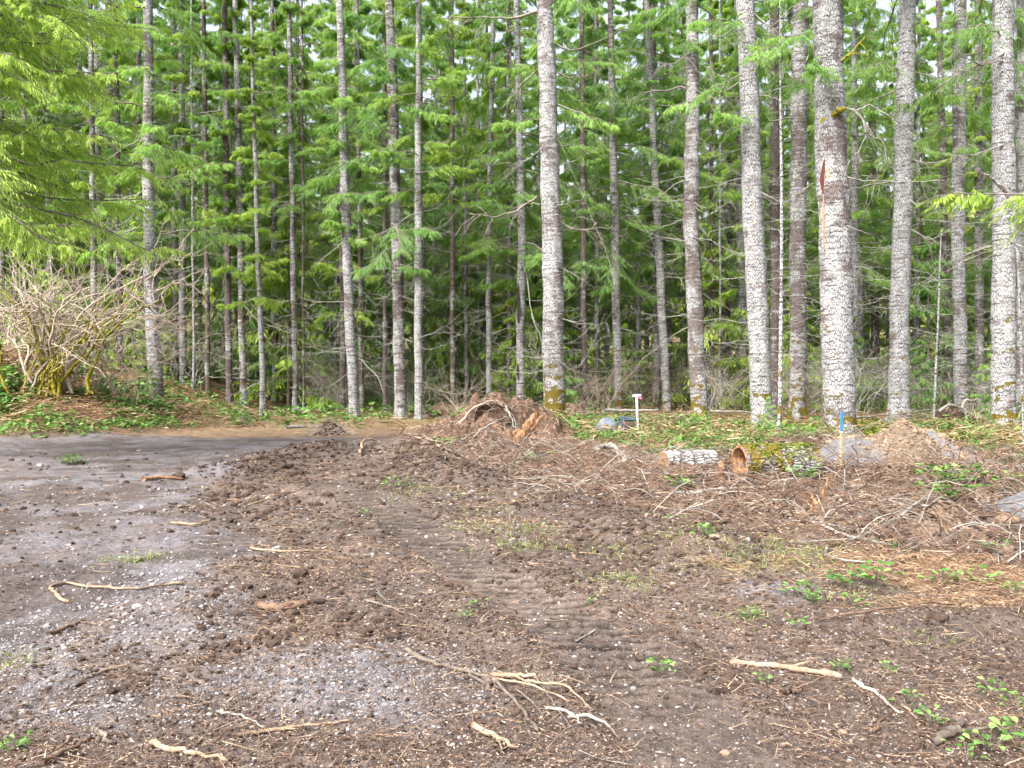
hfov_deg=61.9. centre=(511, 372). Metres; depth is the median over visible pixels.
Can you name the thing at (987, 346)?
young evergreen
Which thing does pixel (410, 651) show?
stick
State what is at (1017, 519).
stone
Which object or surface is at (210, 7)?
distant fir
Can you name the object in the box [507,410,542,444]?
splintered stump
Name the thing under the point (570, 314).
distant fir
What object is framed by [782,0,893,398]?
distant fir
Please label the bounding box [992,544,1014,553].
stone
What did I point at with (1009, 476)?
leafy sprig
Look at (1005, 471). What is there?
leafy sprig
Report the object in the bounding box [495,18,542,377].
distant fir
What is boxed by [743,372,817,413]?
understory shrub
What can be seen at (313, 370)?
understory shrub
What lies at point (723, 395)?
understory shrub
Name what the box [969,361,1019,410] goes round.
understory shrub
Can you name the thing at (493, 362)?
young evergreen
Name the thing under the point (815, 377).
understory shrub
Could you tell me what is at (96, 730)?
stick
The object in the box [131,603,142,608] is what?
stone
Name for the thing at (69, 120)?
fir tree
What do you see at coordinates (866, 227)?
distant fir
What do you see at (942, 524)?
stick
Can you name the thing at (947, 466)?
leafy sprig
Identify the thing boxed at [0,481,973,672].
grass
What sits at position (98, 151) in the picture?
distant fir
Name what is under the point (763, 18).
distant fir
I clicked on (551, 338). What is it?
fir tree
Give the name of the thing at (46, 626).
gravel
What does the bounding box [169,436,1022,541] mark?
ridge dirt
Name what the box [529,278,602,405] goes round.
young evergreen
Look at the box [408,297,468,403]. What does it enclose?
young evergreen
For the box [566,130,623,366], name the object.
distant fir
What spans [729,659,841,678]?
stick
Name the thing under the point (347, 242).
fir tree
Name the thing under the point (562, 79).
distant fir
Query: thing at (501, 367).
young evergreen
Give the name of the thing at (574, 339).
young evergreen
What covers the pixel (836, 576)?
leafy sprig
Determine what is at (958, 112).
fir tree
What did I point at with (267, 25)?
distant fir
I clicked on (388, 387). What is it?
understory shrub
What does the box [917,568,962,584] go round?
leafy sprig
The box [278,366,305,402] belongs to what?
young evergreen
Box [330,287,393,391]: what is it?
young evergreen
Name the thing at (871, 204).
distant fir
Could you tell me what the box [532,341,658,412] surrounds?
understory shrub
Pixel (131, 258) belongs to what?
young evergreen
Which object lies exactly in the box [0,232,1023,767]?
ground
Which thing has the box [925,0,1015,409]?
fir tree
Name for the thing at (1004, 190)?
slim sapling
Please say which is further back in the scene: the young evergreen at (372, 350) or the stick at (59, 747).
the young evergreen at (372, 350)
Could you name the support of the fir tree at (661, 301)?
on the ground at (156, 444)
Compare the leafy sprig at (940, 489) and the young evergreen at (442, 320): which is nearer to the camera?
the leafy sprig at (940, 489)
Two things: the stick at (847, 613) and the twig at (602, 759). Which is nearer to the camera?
the twig at (602, 759)
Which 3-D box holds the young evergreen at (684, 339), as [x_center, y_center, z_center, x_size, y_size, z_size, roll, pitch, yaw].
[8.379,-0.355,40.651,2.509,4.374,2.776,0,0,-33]
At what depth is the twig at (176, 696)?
4.18 m
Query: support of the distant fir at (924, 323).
on the ground at (156, 444)
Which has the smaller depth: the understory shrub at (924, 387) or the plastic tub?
the plastic tub
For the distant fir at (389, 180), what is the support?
on the ground at (156, 444)
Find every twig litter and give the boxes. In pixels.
[0,439,1023,767]
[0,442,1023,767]
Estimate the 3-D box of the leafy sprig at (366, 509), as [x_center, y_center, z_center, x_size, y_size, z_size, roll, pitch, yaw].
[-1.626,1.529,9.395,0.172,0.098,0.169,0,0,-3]
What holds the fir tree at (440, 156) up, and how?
on the ground at (156, 444)
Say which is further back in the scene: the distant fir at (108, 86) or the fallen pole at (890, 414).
the distant fir at (108, 86)
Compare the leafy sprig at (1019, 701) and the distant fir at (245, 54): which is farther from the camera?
the distant fir at (245, 54)
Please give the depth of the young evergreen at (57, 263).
39.23 m
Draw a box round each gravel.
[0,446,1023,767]
[0,474,1023,767]
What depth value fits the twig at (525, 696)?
4.07 m
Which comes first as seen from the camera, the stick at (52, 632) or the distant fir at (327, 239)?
the stick at (52, 632)
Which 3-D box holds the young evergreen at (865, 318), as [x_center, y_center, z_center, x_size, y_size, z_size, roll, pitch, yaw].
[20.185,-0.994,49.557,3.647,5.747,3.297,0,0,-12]
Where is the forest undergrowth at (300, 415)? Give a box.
[0,341,1020,428]
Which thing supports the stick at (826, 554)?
on the ground at (156, 444)
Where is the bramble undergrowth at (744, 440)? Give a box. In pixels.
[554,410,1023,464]
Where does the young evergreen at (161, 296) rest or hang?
on the ground at (156, 444)
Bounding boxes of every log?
[657,450,719,471]
[731,442,822,478]
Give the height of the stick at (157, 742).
0.038 m
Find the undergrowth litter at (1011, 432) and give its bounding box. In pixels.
[555,411,1023,459]
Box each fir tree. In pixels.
[0,0,95,334]
[0,0,110,343]
[0,0,190,289]
[0,2,46,339]
[27,0,157,359]
[44,0,254,405]
[65,0,182,370]
[105,0,222,377]
[115,0,235,384]
[131,0,248,390]
[142,0,259,396]
[168,0,287,403]
[187,0,297,406]
[216,0,292,415]
[233,0,335,409]
[247,0,353,411]
[291,0,387,411]
[293,0,409,416]
[296,0,470,418]
[304,0,413,413]
[338,0,435,412]
[355,0,485,419]
[406,0,511,404]
[412,2,513,404]
[428,0,525,398]
[441,0,632,418]
[449,0,539,393]
[451,0,613,399]
[462,5,541,389]
[528,0,644,407]
[557,0,682,408]
[560,0,638,407]
[566,2,634,400]
[578,0,783,417]
[591,0,727,410]
[596,0,709,408]
[634,0,816,426]
[652,10,715,385]
[671,0,764,409]
[677,0,765,409]
[699,0,769,404]
[701,0,870,419]
[702,0,788,408]
[714,0,860,416]
[741,0,951,435]
[807,0,991,422]
[859,0,972,406]
[860,2,893,400]
[890,0,1023,428]
[910,0,990,403]
[910,0,1023,410]
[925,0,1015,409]
[928,0,1023,411]
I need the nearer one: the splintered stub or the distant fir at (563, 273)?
the splintered stub
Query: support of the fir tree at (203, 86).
on the ground at (156, 444)
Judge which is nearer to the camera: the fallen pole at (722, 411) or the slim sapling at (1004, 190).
the slim sapling at (1004, 190)
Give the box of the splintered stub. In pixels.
[806,474,829,511]
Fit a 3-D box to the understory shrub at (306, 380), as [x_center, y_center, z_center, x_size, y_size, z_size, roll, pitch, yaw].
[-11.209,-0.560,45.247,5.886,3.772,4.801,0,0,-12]
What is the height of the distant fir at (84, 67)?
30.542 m
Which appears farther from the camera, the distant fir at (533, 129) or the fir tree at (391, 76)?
the distant fir at (533, 129)
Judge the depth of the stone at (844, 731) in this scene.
3.78 m
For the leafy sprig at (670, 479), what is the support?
on the ground at (156, 444)
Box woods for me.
[83,137,990,384]
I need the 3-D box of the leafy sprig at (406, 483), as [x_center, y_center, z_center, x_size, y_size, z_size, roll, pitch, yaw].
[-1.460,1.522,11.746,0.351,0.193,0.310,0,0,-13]
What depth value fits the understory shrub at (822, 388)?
31.43 m
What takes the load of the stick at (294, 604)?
on the ground at (156, 444)
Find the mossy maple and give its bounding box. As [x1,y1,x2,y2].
[0,209,231,400]
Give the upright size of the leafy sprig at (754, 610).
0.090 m
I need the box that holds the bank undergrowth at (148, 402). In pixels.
[0,344,237,438]
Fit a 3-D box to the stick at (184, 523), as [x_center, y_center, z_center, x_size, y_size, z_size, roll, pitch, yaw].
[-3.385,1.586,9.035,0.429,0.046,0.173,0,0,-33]
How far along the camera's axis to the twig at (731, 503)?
9.41 m
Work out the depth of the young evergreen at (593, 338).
52.05 m
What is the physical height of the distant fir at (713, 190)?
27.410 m
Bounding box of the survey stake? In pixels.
[839,412,842,466]
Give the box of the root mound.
[400,391,578,443]
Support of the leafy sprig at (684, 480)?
on the ground at (156, 444)
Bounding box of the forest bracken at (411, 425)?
[3,351,1021,433]
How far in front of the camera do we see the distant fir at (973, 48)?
55.48 m
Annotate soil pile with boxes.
[818,418,1011,471]
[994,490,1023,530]
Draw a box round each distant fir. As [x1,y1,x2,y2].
[3,1,76,322]
[4,2,106,327]
[4,18,79,335]
[6,0,85,286]
[13,0,126,332]
[17,0,103,339]
[17,0,124,322]
[29,0,168,341]
[53,0,170,350]
[60,0,200,360]
[67,18,170,353]
[102,10,169,335]
[121,0,203,351]
[126,0,235,359]
[132,0,232,336]
[154,1,190,353]
[154,7,220,353]
[159,0,235,359]
[161,81,210,350]
[162,27,212,299]
[166,1,281,383]
[186,0,285,352]
[189,1,240,355]
[194,0,339,403]
[196,0,280,335]
[204,51,269,336]
[210,0,307,375]
[210,2,300,375]
[233,0,328,373]
[234,1,287,341]
[235,0,365,399]
[251,1,313,345]
[265,85,304,345]
[266,0,389,401]
[279,0,413,383]
[279,18,322,342]
[289,0,413,404]
[295,0,364,395]
[295,3,331,372]
[306,31,377,359]
[307,24,364,351]
[317,25,376,326]
[328,0,468,400]
[332,5,413,391]
[356,132,429,378]
[362,0,470,404]
[363,0,446,391]
[368,33,408,382]
[374,128,414,392]
[377,1,472,387]
[390,0,506,382]
[401,0,449,370]
[402,0,442,372]
[405,180,449,376]
[408,9,495,359]
[427,23,504,351]
[428,0,539,390]
[434,0,513,388]
[438,1,579,403]
[439,0,540,386]
[469,19,532,395]
[473,0,537,359]
[476,160,513,369]
[484,0,599,376]
[491,156,526,381]
[492,37,576,401]
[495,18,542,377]
[503,39,563,369]
[515,140,587,340]
[523,0,642,399]
[532,38,575,375]
[536,0,634,363]
[556,17,590,366]
[560,0,651,401]
[562,51,603,359]
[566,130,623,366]
[571,0,685,405]
[576,0,649,390]
[588,139,649,383]
[590,0,717,395]
[601,4,658,380]
[605,0,735,401]
[609,4,678,395]
[612,0,664,384]
[625,27,679,354]
[633,1,705,343]
[651,3,734,364]
[672,0,736,340]
[672,14,734,378]
[675,0,735,381]
[677,58,718,348]
[700,0,818,387]
[702,88,737,391]
[713,2,789,337]
[714,8,815,336]
[714,156,790,367]
[746,65,817,368]
[757,4,818,323]
[763,6,819,346]
[769,0,945,408]
[770,14,819,330]
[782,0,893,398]
[783,0,817,341]
[783,38,879,351]
[786,3,893,384]
[788,117,867,389]
[789,0,940,393]
[806,30,888,369]
[811,13,880,337]
[817,48,885,336]
[844,10,896,389]
[861,37,930,354]
[862,0,947,381]
[862,51,885,370]
[863,0,971,397]
[864,140,930,368]
[867,0,950,379]
[873,0,1013,392]
[909,120,969,385]
[911,2,990,377]
[912,1,987,377]
[923,0,991,376]
[941,10,991,374]
[951,9,1014,361]
[964,0,1016,325]
[966,137,991,310]
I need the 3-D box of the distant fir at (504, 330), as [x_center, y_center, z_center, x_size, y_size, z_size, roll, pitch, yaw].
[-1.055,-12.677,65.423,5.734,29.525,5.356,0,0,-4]
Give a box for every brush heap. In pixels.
[41,396,119,424]
[294,413,358,435]
[393,398,465,418]
[565,396,613,417]
[635,410,696,428]
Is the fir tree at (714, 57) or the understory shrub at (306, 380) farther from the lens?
the understory shrub at (306, 380)
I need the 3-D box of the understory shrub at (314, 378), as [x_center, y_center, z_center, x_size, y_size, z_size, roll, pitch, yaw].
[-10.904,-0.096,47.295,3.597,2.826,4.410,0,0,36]
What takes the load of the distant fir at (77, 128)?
on the ground at (156, 444)
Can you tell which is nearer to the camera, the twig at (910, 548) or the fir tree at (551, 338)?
the twig at (910, 548)
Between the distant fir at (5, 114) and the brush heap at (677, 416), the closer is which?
the brush heap at (677, 416)
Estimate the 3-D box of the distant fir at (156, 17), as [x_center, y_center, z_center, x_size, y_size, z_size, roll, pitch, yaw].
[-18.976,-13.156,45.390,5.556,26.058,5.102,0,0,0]
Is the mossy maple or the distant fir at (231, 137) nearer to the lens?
the mossy maple
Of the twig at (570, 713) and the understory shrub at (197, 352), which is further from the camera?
the understory shrub at (197, 352)
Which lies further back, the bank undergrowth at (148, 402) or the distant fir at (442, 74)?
the distant fir at (442, 74)
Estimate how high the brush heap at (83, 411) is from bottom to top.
1.494 m
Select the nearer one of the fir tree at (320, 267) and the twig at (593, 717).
the twig at (593, 717)
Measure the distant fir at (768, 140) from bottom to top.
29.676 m
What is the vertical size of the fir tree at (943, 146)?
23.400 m
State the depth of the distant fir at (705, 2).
51.34 m
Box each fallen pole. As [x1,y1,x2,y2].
[285,425,316,428]
[603,408,657,411]
[708,410,750,413]
[856,409,930,417]
[860,408,915,429]
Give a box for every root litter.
[386,420,1023,575]
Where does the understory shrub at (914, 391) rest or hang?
on the ground at (156, 444)
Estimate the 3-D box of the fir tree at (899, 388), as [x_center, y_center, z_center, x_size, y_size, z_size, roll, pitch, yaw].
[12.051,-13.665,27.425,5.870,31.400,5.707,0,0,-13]
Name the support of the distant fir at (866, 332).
on the ground at (156, 444)
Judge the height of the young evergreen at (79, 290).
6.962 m
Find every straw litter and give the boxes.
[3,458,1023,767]
[631,527,1023,610]
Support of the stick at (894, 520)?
on the ground at (156, 444)
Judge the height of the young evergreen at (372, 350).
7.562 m
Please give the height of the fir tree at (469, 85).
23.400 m
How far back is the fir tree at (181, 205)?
33.74 m
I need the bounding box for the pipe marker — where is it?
[632,394,641,433]
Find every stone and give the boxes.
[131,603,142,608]
[708,533,720,539]
[719,749,730,755]
[837,729,847,734]
[928,612,948,621]
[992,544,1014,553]
[995,513,1019,523]
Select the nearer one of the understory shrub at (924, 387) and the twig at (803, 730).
the twig at (803, 730)
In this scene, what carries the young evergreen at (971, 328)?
on the ground at (156, 444)
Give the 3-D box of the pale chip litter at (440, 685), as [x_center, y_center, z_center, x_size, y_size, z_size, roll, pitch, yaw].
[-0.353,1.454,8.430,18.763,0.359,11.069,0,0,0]
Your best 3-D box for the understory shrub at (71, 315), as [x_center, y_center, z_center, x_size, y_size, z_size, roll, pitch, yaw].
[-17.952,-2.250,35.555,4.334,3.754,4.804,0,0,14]
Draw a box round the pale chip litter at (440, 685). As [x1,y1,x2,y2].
[0,459,1020,767]
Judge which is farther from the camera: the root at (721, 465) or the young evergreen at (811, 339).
the young evergreen at (811, 339)
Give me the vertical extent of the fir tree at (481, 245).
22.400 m
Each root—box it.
[48,581,184,602]
[249,546,318,551]
[592,442,627,462]
[713,460,730,481]
[931,716,996,746]
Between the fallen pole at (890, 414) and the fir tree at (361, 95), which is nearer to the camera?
the fallen pole at (890, 414)
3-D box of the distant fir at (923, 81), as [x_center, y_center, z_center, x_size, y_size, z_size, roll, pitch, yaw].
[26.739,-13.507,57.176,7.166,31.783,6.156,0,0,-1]
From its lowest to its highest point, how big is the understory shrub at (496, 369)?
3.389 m
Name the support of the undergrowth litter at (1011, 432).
on the ground at (156, 444)
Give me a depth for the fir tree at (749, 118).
24.19 m
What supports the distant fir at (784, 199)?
on the ground at (156, 444)
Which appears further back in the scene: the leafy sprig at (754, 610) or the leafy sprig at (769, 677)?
the leafy sprig at (754, 610)
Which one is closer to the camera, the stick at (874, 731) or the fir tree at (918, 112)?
the stick at (874, 731)
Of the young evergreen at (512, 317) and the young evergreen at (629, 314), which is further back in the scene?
the young evergreen at (629, 314)
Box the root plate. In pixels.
[915,399,990,424]
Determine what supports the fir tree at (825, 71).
on the ground at (156, 444)
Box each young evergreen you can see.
[0,164,83,350]
[5,236,35,334]
[6,192,106,346]
[6,221,80,341]
[61,216,146,362]
[69,260,89,328]
[88,181,210,364]
[100,252,175,372]
[131,273,170,352]
[138,366,166,410]
[143,308,171,358]
[178,220,292,387]
[187,238,269,363]
[195,324,224,379]
[216,274,291,400]
[231,391,255,425]
[233,227,346,410]
[264,332,286,370]
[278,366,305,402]
[289,315,321,376]
[306,254,425,409]
[309,306,381,406]
[313,338,339,392]
[325,284,411,399]
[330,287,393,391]
[405,325,429,379]
[405,336,413,390]
[406,346,414,390]
[408,261,493,404]
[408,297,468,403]
[413,267,505,392]
[414,242,515,406]
[430,291,500,402]
[435,312,484,387]
[462,272,543,405]
[471,334,501,394]
[485,254,588,399]
[485,357,514,395]
[506,278,595,405]
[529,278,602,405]
[534,332,594,412]
[566,290,612,387]
[566,322,594,403]
[587,287,652,404]
[601,329,652,408]
[632,309,689,399]
[654,230,786,409]
[660,321,709,405]
[673,305,714,395]
[711,287,811,410]
[714,333,749,406]
[746,256,821,405]
[756,396,776,429]
[769,283,857,412]
[806,312,870,402]
[806,316,820,388]
[806,333,875,412]
[813,301,887,406]
[818,316,885,410]
[863,281,888,391]
[863,316,887,395]
[868,299,910,390]
[874,241,990,408]
[910,258,989,406]
[910,337,949,417]
[933,273,990,390]
[964,344,1021,420]
[972,332,990,396]
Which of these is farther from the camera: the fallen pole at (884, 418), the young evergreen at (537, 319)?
the young evergreen at (537, 319)
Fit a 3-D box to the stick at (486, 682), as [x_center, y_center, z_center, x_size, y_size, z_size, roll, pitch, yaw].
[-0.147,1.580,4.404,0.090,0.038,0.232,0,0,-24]
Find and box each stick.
[41,736,91,764]
[46,620,85,636]
[53,735,73,752]
[88,725,113,743]
[90,664,128,676]
[141,476,182,480]
[148,738,228,761]
[169,519,210,524]
[215,710,264,727]
[232,719,349,736]
[256,598,309,611]
[358,430,379,455]
[363,598,418,617]
[402,647,538,731]
[468,673,493,689]
[471,722,515,749]
[491,672,536,681]
[574,629,594,641]
[675,486,756,493]
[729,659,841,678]
[779,684,802,695]
[819,601,961,621]
[820,523,917,546]
[824,547,895,562]
[840,483,920,491]
[842,494,960,542]
[852,678,900,714]
[853,496,941,540]
[871,713,883,736]
[901,704,920,729]
[927,511,950,533]
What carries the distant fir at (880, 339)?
on the ground at (156, 444)
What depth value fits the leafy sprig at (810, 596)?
5.91 m
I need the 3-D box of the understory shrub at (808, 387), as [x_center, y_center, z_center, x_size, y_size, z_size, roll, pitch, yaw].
[10.253,0.206,29.146,3.755,2.950,4.604,0,0,-28]
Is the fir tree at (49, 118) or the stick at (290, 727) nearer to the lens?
the stick at (290, 727)
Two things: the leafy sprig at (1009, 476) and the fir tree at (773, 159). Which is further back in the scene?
the fir tree at (773, 159)
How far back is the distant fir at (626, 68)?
64.46 m
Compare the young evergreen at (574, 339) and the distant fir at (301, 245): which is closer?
the young evergreen at (574, 339)
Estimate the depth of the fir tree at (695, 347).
28.31 m
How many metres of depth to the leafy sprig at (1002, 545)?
7.39 m
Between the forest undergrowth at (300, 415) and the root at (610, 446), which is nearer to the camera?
the root at (610, 446)
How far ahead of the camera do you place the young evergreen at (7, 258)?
41.06 m
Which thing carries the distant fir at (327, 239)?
on the ground at (156, 444)
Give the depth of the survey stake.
12.35 m
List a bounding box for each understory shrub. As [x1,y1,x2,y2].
[18,295,128,345]
[32,277,115,345]
[129,304,199,366]
[141,304,249,388]
[165,303,216,358]
[265,349,333,394]
[267,335,409,408]
[272,334,381,407]
[301,356,328,389]
[358,352,413,401]
[364,344,467,410]
[366,375,424,409]
[385,351,511,413]
[430,333,539,394]
[458,346,540,395]
[471,350,530,391]
[503,337,624,394]
[506,348,606,400]
[530,343,643,407]
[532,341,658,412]
[589,372,648,401]
[592,323,740,409]
[622,359,676,408]
[661,351,727,403]
[668,327,748,410]
[683,356,745,414]
[687,351,788,405]
[734,341,887,418]
[743,339,877,410]
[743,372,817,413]
[784,338,887,414]
[786,326,931,418]
[862,354,937,405]
[865,363,923,398]
[866,354,970,407]
[866,354,987,416]
[924,346,990,410]
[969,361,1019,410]
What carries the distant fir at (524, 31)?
on the ground at (156, 444)
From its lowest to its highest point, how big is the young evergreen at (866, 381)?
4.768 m
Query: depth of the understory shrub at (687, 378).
38.60 m
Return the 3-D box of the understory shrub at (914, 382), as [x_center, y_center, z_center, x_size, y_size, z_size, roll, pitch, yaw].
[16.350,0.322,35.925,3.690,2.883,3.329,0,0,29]
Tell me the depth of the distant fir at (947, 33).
52.95 m
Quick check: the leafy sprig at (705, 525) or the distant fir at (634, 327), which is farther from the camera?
the distant fir at (634, 327)
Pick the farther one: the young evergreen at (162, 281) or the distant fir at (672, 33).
the distant fir at (672, 33)
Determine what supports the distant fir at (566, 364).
on the ground at (156, 444)
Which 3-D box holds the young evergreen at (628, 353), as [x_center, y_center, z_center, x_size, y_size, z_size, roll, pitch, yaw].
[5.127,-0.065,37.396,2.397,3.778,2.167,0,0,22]
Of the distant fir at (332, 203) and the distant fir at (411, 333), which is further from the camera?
the distant fir at (411, 333)
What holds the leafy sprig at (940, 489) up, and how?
on the ground at (156, 444)
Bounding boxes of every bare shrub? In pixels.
[0,252,141,350]
[31,284,252,402]
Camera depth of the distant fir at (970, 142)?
50.13 m
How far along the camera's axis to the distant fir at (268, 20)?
54.09 m
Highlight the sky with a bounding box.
[10,0,1014,240]
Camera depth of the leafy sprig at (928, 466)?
11.57 m
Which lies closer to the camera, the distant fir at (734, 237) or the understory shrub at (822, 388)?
the understory shrub at (822, 388)
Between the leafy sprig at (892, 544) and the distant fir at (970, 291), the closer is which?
the leafy sprig at (892, 544)
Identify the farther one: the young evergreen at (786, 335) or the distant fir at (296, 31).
the distant fir at (296, 31)
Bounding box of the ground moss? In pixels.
[732,417,1021,440]
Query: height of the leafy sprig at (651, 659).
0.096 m
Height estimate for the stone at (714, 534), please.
0.062 m
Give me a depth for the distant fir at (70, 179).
40.53 m
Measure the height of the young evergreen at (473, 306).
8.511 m
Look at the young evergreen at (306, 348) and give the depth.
56.11 m
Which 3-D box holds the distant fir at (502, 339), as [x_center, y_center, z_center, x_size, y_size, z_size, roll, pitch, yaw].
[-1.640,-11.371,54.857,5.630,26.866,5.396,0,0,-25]
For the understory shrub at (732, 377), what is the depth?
39.31 m
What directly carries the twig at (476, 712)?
on the ground at (156, 444)
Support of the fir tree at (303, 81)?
on the ground at (156, 444)
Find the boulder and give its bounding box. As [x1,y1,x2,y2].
[596,417,617,433]
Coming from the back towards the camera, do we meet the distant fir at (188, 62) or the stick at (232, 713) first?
the distant fir at (188, 62)
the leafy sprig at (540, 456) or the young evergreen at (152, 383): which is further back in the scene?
the young evergreen at (152, 383)
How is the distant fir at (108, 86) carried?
on the ground at (156, 444)
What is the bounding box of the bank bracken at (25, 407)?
[0,344,231,438]
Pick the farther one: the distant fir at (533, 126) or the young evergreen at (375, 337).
the distant fir at (533, 126)
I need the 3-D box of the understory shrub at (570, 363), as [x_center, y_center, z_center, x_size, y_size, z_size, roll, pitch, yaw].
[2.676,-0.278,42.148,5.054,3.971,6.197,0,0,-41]
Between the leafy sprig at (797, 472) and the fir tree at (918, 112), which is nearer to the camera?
the leafy sprig at (797, 472)
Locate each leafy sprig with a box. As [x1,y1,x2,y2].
[0,729,32,752]
[58,454,78,464]
[65,454,85,464]
[229,414,252,426]
[230,414,257,426]
[356,507,372,514]
[381,477,400,487]
[393,476,416,486]
[436,436,461,447]
[457,610,476,618]
[468,598,487,610]
[527,452,551,459]
[646,657,675,672]
[664,475,689,488]
[670,476,696,485]
[690,522,715,537]
[738,605,759,617]
[753,672,772,681]
[779,579,823,599]
[785,613,809,628]
[786,465,817,478]
[789,466,817,476]
[803,588,825,602]
[824,563,876,589]
[829,658,849,671]
[839,592,867,606]
[848,560,904,586]
[876,539,903,549]
[879,660,898,671]
[888,689,923,704]
[910,469,956,488]
[910,481,960,503]
[913,704,950,723]
[915,463,942,474]
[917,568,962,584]
[922,483,975,504]
[924,472,956,484]
[934,463,981,485]
[941,736,988,759]
[955,463,989,482]
[961,724,1023,751]
[965,564,1001,585]
[967,483,997,497]
[976,676,1019,695]
[979,540,1011,553]
[987,470,1013,490]
[988,716,1023,745]
[991,472,1023,486]
[999,581,1023,596]
[999,691,1023,710]
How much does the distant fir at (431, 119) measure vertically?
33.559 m
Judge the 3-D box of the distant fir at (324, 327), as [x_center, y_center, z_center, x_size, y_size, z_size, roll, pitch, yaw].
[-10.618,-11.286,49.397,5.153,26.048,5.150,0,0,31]
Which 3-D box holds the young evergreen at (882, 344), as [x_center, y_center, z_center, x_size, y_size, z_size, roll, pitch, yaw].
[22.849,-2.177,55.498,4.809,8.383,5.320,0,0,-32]
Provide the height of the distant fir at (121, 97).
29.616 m
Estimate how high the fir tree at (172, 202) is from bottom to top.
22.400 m
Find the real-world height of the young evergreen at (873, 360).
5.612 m
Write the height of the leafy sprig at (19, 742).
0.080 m
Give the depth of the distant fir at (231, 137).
38.46 m
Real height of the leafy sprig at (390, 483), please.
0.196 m
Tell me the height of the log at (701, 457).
0.398 m
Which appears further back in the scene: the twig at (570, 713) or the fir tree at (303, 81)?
the fir tree at (303, 81)
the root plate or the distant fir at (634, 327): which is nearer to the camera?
the root plate
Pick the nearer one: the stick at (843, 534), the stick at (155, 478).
the stick at (843, 534)
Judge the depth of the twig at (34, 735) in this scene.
3.71 m
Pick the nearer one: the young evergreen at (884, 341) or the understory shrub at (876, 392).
the understory shrub at (876, 392)
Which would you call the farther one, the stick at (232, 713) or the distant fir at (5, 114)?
the distant fir at (5, 114)
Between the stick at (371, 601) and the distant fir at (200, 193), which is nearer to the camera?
the stick at (371, 601)
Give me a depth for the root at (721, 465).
11.80 m
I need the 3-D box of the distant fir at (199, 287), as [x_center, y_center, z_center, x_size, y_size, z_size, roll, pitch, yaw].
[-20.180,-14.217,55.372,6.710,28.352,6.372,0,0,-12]
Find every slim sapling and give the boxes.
[753,0,827,435]
[881,228,972,417]
[901,137,1023,446]
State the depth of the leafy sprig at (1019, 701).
4.03 m
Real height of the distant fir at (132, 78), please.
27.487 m
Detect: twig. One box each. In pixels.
[14,733,56,742]
[156,691,195,697]
[221,741,258,751]
[450,706,503,715]
[495,677,568,701]
[514,688,545,721]
[525,678,591,709]
[535,674,574,730]
[545,706,588,728]
[546,723,591,749]
[567,713,617,736]
[578,749,631,764]
[690,480,751,484]
[700,501,757,509]
[770,723,841,742]
[790,520,864,532]
[790,538,858,542]
[796,672,831,688]
[855,754,914,763]
[891,537,930,556]
[941,605,988,611]
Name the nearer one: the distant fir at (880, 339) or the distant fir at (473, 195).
the distant fir at (473, 195)
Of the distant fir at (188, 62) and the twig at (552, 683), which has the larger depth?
the distant fir at (188, 62)
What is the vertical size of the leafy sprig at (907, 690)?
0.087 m
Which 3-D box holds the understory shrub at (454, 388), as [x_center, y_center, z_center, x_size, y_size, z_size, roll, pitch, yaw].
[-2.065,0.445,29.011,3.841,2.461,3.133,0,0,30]
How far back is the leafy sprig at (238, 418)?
24.95 m
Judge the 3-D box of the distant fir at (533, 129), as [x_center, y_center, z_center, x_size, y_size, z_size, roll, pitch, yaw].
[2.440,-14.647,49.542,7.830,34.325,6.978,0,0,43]
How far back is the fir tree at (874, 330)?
47.86 m
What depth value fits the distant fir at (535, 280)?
44.41 m
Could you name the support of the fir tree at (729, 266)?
on the ground at (156, 444)
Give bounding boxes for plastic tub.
[617,416,636,430]
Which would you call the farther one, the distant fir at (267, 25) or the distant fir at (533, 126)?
the distant fir at (533, 126)
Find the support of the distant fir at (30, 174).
on the ground at (156, 444)
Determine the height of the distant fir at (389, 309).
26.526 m
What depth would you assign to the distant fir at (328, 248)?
43.88 m
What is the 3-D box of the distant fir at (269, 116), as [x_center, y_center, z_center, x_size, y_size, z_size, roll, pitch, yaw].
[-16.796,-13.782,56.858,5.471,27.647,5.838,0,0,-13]
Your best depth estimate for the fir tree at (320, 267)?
32.90 m

